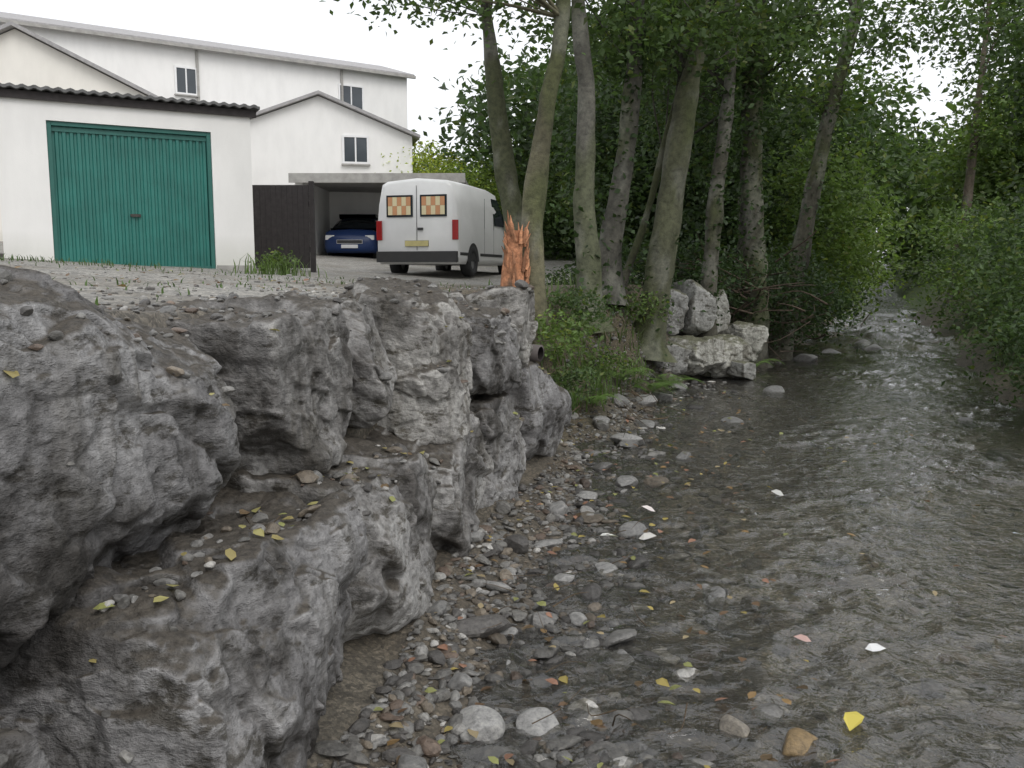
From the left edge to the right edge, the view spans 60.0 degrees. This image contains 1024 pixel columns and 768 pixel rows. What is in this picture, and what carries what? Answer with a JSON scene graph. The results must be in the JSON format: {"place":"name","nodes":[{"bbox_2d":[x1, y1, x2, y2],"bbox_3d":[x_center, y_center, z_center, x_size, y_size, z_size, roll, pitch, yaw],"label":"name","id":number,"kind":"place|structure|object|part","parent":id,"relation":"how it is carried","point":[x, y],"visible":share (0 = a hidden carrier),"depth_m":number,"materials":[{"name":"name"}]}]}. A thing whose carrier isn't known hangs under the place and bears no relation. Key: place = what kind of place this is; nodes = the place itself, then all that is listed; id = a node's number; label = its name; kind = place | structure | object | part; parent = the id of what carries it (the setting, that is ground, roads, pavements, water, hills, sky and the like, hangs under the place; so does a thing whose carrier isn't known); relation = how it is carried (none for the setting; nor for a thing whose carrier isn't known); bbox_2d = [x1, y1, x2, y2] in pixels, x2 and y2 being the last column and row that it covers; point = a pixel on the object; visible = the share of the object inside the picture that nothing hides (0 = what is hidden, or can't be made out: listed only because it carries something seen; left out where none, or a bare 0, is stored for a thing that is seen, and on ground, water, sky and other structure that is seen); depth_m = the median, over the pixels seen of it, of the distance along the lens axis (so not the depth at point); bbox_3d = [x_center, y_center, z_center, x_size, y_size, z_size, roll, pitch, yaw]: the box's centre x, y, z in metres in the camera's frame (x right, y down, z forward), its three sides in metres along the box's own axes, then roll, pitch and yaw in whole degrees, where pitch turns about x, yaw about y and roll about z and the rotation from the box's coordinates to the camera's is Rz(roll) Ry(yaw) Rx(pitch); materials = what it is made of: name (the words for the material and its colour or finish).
{"place":"outdoors","nodes":[
{"label":"outdoors","id":0,"kind":"place"},
{"bbox_2d":[2,261,486,311],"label":"yard gravel","id":1,"kind":"structure","parent":0,"point":[110,291],"depth_m":5.28,"materials":[{"name":"grey gravel"}]},
{"bbox_2d":[0,216,1023,767],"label":"ground","id":2,"kind":"structure","parent":0,"point":[366,658],"depth_m":4.98,"materials":[{"name":"grey gravel"}]},
{"bbox_2d":[0,727,48,767],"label":"boulder","id":3,"kind":"object","parent":2,"relation":"on","point":[20,749],"visible":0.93,"depth_m":1.67,"materials":[{"name":"stone"}]},
{"bbox_2d":[0,265,240,668],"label":"boulder","id":4,"kind":"object","parent":3,"relation":"on","point":[159,456],"visible":0.93,"depth_m":2.07,"materials":[{"name":"stone"}]},
{"bbox_2d":[0,269,504,514],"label":"crushed rubble","id":5,"kind":"object","parent":4,"relation":"on","point":[5,276],"visible":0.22,"depth_m":3.41,"materials":[{"name":"grey gravel"}]},
{"bbox_2d":[0,29,145,240],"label":"walls","id":6,"kind":"structure","parent":2,"relation":"on","point":[26,60],"depth_m":23.53,"materials":[{"name":"white paint"}]},
{"bbox_2d":[0,21,158,96],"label":"roof","id":7,"kind":"structure","parent":6,"relation":"on","point":[7,26],"depth_m":23.50,"materials":[{"name":"metal"}]},
{"bbox_2d":[0,82,259,270],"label":"garage","id":8,"kind":"structure","parent":2,"relation":"on","point":[117,178],"depth_m":12.54,"materials":[{"name":"paint"}]},
{"bbox_2d":[0,487,368,767],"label":"boulder","id":9,"kind":"object","parent":2,"relation":"on","point":[240,667],"visible":0.73,"depth_m":2.15,"materials":[{"name":"stone"}]},
{"bbox_2d":[0,279,546,767],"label":"ledge stones","id":10,"kind":"object","parent":9,"relation":"on","point":[270,527],"visible":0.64,"depth_m":2.59,"materials":[{"name":"grey stone"}]},
{"bbox_2d":[3,317,549,662],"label":"fallen leaves","id":11,"kind":"object","parent":9,"relation":"on","point":[230,553],"visible":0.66,"depth_m":2.52,"materials":[{"name":"yellow plant"}]},
{"bbox_2d":[0,23,407,128],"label":"walls","id":12,"kind":"structure","parent":2,"relation":"on","point":[262,83],"depth_m":34.68,"materials":[{"name":"white paint"}]},
{"bbox_2d":[0,12,414,75],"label":"roof","id":13,"kind":"structure","parent":12,"relation":"on","point":[80,26],"depth_m":34.61,"materials":[{"name":"metal"}]},
{"bbox_2d":[0,18,415,78],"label":"gutter","id":14,"kind":"object","parent":13,"relation":"attached to","point":[43,26],"visible":1,"depth_m":33.55,"materials":[{"name":"metal"}]},
{"bbox_2d":[174,65,363,109],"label":"windows","id":15,"kind":"structure","parent":12,"relation":"attached to","point":[185,77],"depth_m":33.89,"materials":[{"name":"white glass"}]},
{"bbox_2d":[195,50,343,100],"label":"downpipes","id":16,"kind":"object","parent":12,"relation":"attached to","point":[198,84],"visible":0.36,"depth_m":33.98,"materials":[{"name":"plastic"}]},
{"bbox_2d":[252,181,315,271],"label":"timber gate","id":17,"kind":"structure","parent":2,"relation":"on","point":[284,217],"depth_m":16.75,"materials":[{"name":"black wood"}]},
{"bbox_2d":[250,96,412,229],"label":"walls","id":18,"kind":"structure","parent":2,"relation":"on","point":[305,136],"depth_m":29.50,"materials":[{"name":"white paint"}]},
{"bbox_2d":[250,90,419,144],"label":"roof","id":19,"kind":"structure","parent":18,"relation":"on","point":[415,136],"depth_m":29.34,"materials":[{"name":"stone"}]},
{"bbox_2d":[342,135,369,165],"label":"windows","id":20,"kind":"structure","parent":18,"relation":"attached to","point":[355,150],"depth_m":29.76,"materials":[{"name":"white glass"}]},
{"bbox_2d":[226,435,436,642],"bbox_3d":[-0.919,0.685,3.815,1.142,0.952,1.180,0,7,0],"label":"boulder","id":21,"kind":"object","parent":2,"relation":"on","point":[389,589],"visible":0.23,"depth_m":3.48,"materials":[{"name":"stone"}]},
{"bbox_2d":[135,291,353,487],"bbox_3d":[-1.069,0.029,3.574,0.888,0.800,0.958,2,7,16],"label":"boulder","id":22,"kind":"object","parent":21,"relation":"on","point":[290,381],"visible":0.48,"depth_m":3.23,"materials":[{"name":"stone"}]},
{"bbox_2d":[324,214,377,257],"bbox_3d":[-5.050,-4.856,29.521,1.650,1.500,4.010,0,7,0],"label":"parked car","id":23,"kind":"object","parent":2,"relation":"on","point":[351,234],"visible":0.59,"depth_m":27.70,"materials":[{"name":"blue paint"}]},
{"bbox_2d":[288,173,467,254],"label":"open garage","id":24,"kind":"structure","parent":2,"relation":"on","point":[325,184],"depth_m":25.77,"materials":[{"name":"concrete"}]},
{"bbox_2d":[319,0,531,258],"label":"alder tree","id":25,"kind":"object","parent":2,"relation":"on","point":[505,174],"visible":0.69,"depth_m":12.52,"materials":[{"name":"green plant"}]},
{"bbox_2d":[367,412,493,557],"bbox_3d":[-0.705,0.561,4.960,1.192,1.028,1.188,0,7,0],"label":"boulder","id":26,"kind":"object","parent":2,"relation":"on","point":[463,469],"visible":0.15,"depth_m":4.59,"materials":[{"name":"stone"}]},
{"bbox_2d":[308,296,396,428],"bbox_3d":[-1.002,-0.093,4.269,0.887,0.669,0.588,0,7,0],"label":"boulder","id":27,"kind":"object","parent":26,"relation":"on","point":[372,398],"visible":0.3,"depth_m":4.04,"materials":[{"name":"stone"}]},
{"bbox_2d":[336,276,472,444],"bbox_3d":[-0.643,-0.160,4.967,0.893,0.884,0.916,2,7,16],"label":"boulder","id":28,"kind":"object","parent":26,"relation":"on","point":[430,403],"visible":0.64,"depth_m":4.59,"materials":[{"name":"stone"}]},
{"bbox_2d":[376,178,503,276],"bbox_3d":[-1.334,-3.486,20.365,2.160,2.020,4.690,2,7,16],"label":"parked van","id":29,"kind":"object","parent":2,"relation":"on","point":[442,225],"visible":0.77,"depth_m":18.27,"materials":[{"name":"white paint"}]},
{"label":"rear windows","id":30,"kind":"part","parent":29,"relation":"part of","materials":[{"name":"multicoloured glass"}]},
{"bbox_3d":[-0.304,-3.988,20.796,0.089,0.610,1.050,2,7,16],"label":"cab window","id":31,"kind":"part","parent":29,"relation":"part of","materials":[{"name":"black glass"}]},
{"bbox_2d":[381,139,520,213],"bbox_3d":[-3.209,-7.081,31.509,7.061,3.275,3.902,0,7,0],"label":"yellow green bush","id":32,"kind":"object","parent":2,"relation":"on","point":[444,164],"visible":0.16,"depth_m":30.80,"materials":[{"name":"green plant"}]},
{"bbox_2d":[351,0,570,350],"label":"alder tree","id":33,"kind":"object","parent":2,"relation":"on","point":[535,191],"visible":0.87,"depth_m":9.29,"materials":[{"name":"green plant"}]},
{"bbox_2d":[249,246,678,402],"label":"leafy weeds","id":34,"kind":"object","parent":2,"relation":"on","point":[574,303],"visible":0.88,"depth_m":9.73,"materials":[{"name":"green plant"}]},
{"bbox_2d":[245,377,689,733],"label":"twigs","id":35,"kind":"object","parent":2,"relation":"on","point":[636,394],"visible":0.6,"depth_m":4.02,"materials":[{"name":"brown wood"}]},
{"bbox_2d":[469,391,525,507],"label":"boulder","id":36,"kind":"object","parent":2,"relation":"on","point":[500,425],"visible":0.29,"depth_m":5.77,"materials":[{"name":"stone"}]},
{"bbox_2d":[452,298,521,394],"bbox_3d":[-0.442,-0.263,5.725,0.884,0.650,0.782,2,7,17],"label":"boulder","id":37,"kind":"object","parent":36,"relation":"on","point":[496,368],"visible":0.37,"depth_m":5.48,"materials":[{"name":"stone"}]},
{"bbox_2d":[448,286,537,366],"bbox_3d":[-0.257,-0.363,6.514,0.895,0.715,0.951,0,7,0],"label":"boulder","id":38,"kind":"object","parent":37,"relation":"on","point":[518,303],"visible":0.25,"depth_m":6.16,"materials":[{"name":"stone"}]},
{"bbox_2d":[0,252,1022,414],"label":"grass","id":39,"kind":"structure","parent":2,"relation":"on","point":[283,270],"depth_m":10.38,"materials":[{"name":"green plant"}]},
{"bbox_2d":[500,210,536,340],"bbox_3d":[0.088,-1.113,9.276,0.419,1.373,0.318,3,8,21],"label":"broken tree stump","id":40,"kind":"object","parent":2,"relation":"on","point":[515,267],"visible":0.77,"depth_m":9.19,"materials":[{"name":"brown wood"}]},
{"bbox_2d":[314,304,728,767],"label":"shingle","id":41,"kind":"object","parent":2,"relation":"on","point":[348,753],"visible":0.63,"depth_m":3.70,"materials":[{"name":"grey stone"}]},
{"bbox_2d":[504,361,571,460],"bbox_3d":[-0.126,0.233,7.226,1.152,0.966,1.215,3,8,24],"label":"boulder","id":42,"kind":"object","parent":2,"relation":"on","point":[546,420],"visible":0.23,"depth_m":6.78,"materials":[{"name":"stone"}]},
{"bbox_2d":[529,344,543,361],"bbox_3d":[0.036,-0.257,6.915,0.419,0.150,0.137,3,8,26],"label":"drain pipe","id":43,"kind":"object","parent":42,"relation":"on","point":[537,353],"visible":0.32,"depth_m":6.81,"materials":[{"name":"concrete"}]},
{"bbox_2d":[351,319,841,767],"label":"cobbles","id":44,"kind":"object","parent":2,"relation":"on","point":[475,626],"visible":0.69,"depth_m":4.03,"materials":[{"name":"grey stone"}]},
{"bbox_2d":[571,385,621,405],"bbox_3d":[0.811,0.125,9.340,0.708,0.173,0.895,0,7,0],"label":"fern","id":45,"kind":"object","parent":2,"relation":"on","point":[600,397],"visible":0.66,"depth_m":9.24,"materials":[{"name":"green plant"}]},
{"bbox_2d":[443,0,758,332],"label":"ash tree","id":46,"kind":"object","parent":2,"relation":"on","point":[587,263],"visible":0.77,"depth_m":10.75,"materials":[{"name":"green plant"}]},
{"bbox_2d":[521,0,769,314],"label":"ash tree","id":47,"kind":"object","parent":2,"relation":"on","point":[614,217],"visible":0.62,"depth_m":11.69,"materials":[{"name":"green plant"}]},
{"bbox_2d":[601,367,705,385],"bbox_3d":[1.715,-0.095,11.199,0.975,0.402,2.578,4,8,32],"label":"fern","id":48,"kind":"object","parent":2,"relation":"on","point":[638,370],"visible":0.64,"depth_m":10.70,"materials":[{"name":"green plant"}]},
{"bbox_2d":[626,376,688,392],"bbox_3d":[1.721,0.010,11.087,0.989,0.204,1.137,0,7,0],"label":"fern","id":49,"kind":"object","parent":2,"relation":"on","point":[651,386],"visible":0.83,"depth_m":10.90,"materials":[{"name":"green plant"}]},
{"bbox_2d":[597,0,802,291],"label":"sapling","id":50,"kind":"object","parent":2,"relation":"on","point":[642,228],"visible":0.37,"depth_m":12.29,"materials":[{"name":"green plant"}]},
{"bbox_2d":[567,0,846,284],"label":"ash tree","id":51,"kind":"object","parent":2,"relation":"on","point":[611,83],"visible":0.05,"depth_m":19.06,"materials":[{"name":"green plant"}]},
{"bbox_2d":[533,0,883,376],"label":"ash tree","id":52,"kind":"object","parent":2,"relation":"on","point":[725,122],"visible":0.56,"depth_m":13.55,"materials":[{"name":"green plant"}]},
{"bbox_2d":[397,339,1020,767],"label":"stones","id":53,"kind":"object","parent":2,"relation":"on","point":[799,749],"visible":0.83,"depth_m":3.80,"materials":[{"name":"grey stone"}]},
{"bbox_2d":[655,279,768,379],"bbox_3d":[3.027,-0.840,13.689,2.868,1.540,1.528,-6,9,-38],"label":"boulder bank","id":54,"kind":"object","parent":2,"relation":"on","point":[733,350],"visible":0.8,"depth_m":13.36,"materials":[{"name":"stone"}]},
{"bbox_2d":[756,359,784,366],"bbox_3d":[3.936,-0.358,14.314,0.835,0.166,0.829,0,7,0],"label":"fern","id":55,"kind":"object","parent":54,"relation":"on","point":[766,361],"visible":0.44,"depth_m":14.12,"materials":[{"name":"green plant"}]},
{"bbox_2d":[545,230,888,358],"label":"ivy bank","id":56,"kind":"structure","parent":2,"relation":"on","point":[832,299],"depth_m":15.47,"materials":[{"name":"green plant"}]},
{"bbox_2d":[411,0,1023,307],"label":"distant woodland","id":57,"kind":"object","parent":2,"relation":"on","point":[561,177],"visible":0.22,"depth_m":28.86,"materials":[{"name":"green plant"}]},
{"bbox_2d":[632,230,870,359],"bbox_3d":[3.642,-1.488,15.285,5.115,2.210,3.250,1,7,9],"label":"brushwood pile","id":58,"kind":"object","parent":2,"relation":"on","point":[771,310],"visible":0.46,"depth_m":14.57,"materials":[{"name":"brown plant"}]},
{"bbox_2d":[630,0,885,365],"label":"alder tree","id":59,"kind":"object","parent":2,"relation":"on","point":[661,258],"visible":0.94,"depth_m":11.76,"materials":[{"name":"green plant"}]},
{"bbox_2d":[595,0,943,370],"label":"alder tree","id":60,"kind":"object","parent":2,"relation":"on","point":[751,210],"visible":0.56,"depth_m":14.68,"materials":[{"name":"green plant"}]},
{"bbox_2d":[534,346,1023,767],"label":"stream bed stones","id":61,"kind":"object","parent":2,"relation":"on","point":[990,716],"visible":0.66,"depth_m":4.64,"materials":[{"name":"grey stone"}]},
{"bbox_2d":[729,121,940,338],"bbox_3d":[8.153,-3.624,22.180,5.550,4.922,10.675,2,7,16],"label":"elder bush","id":62,"kind":"object","parent":2,"relation":"on","point":[858,234],"visible":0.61,"depth_m":19.40,"materials":[{"name":"green plant"}]},
{"bbox_2d":[703,0,1013,360],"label":"alder tree","id":63,"kind":"object","parent":2,"relation":"on","point":[811,197],"visible":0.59,"depth_m":16.43,"materials":[{"name":"green plant"}]},
{"bbox_2d":[875,174,1023,329],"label":"streamside shrub","id":64,"kind":"object","parent":2,"relation":"on","point":[946,239],"visible":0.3,"depth_m":22.88,"materials":[{"name":"green plant"}]},
{"bbox_2d":[879,0,1023,298],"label":"willow tree","id":65,"kind":"object","parent":2,"relation":"on","point":[1019,28],"visible":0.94,"depth_m":13.51,"materials":[{"name":"green plant"}]},
{"bbox_2d":[894,0,1023,303],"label":"ash tree","id":66,"kind":"object","parent":2,"relation":"on","point":[977,120],"visible":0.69,"depth_m":27.45,"materials":[{"name":"green plant"}]},
{"bbox_2d":[903,2,1023,268],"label":"alder tree","id":67,"kind":"object","parent":2,"relation":"on","point":[976,180],"visible":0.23,"depth_m":29.53,"materials":[{"name":"green plant"}]},
{"bbox_2d":[904,166,1023,373],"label":"streamside shrub","id":68,"kind":"object","parent":2,"relation":"on","point":[1004,222],"visible":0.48,"depth_m":14.24,"materials":[{"name":"green plant"}]},
{"bbox_2d":[905,204,1023,410],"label":"streamside shrub","id":69,"kind":"object","parent":2,"relation":"on","point":[1015,314],"visible":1,"depth_m":10.66,"materials":[{"name":"green plant"}]},
{"bbox_2d":[0,0,1023,214],"label":"sky","id":70,"kind":"structure","parent":0,"point":[304,27],"materials":[{"name":"white"}]},
{"bbox_2d":[451,228,1023,767],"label":"stream water","id":71,"kind":"structure","parent":0,"point":[891,308],"depth_m":8.11,"materials":[{"name":"grey liquid"}]},
{"bbox_2d":[15,266,1005,767],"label":"fallen leaves","id":72,"kind":"object","parent":71,"relation":"on","point":[593,722],"visible":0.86,"depth_m":3.81,"materials":[{"name":"plant"}]},
{"bbox_2d":[600,489,1021,730],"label":"fallen leaves","id":73,"kind":"object","parent":71,"relation":"on","point":[853,720],"visible":1,"depth_m":3.72,"materials":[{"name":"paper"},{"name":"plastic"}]}
]}

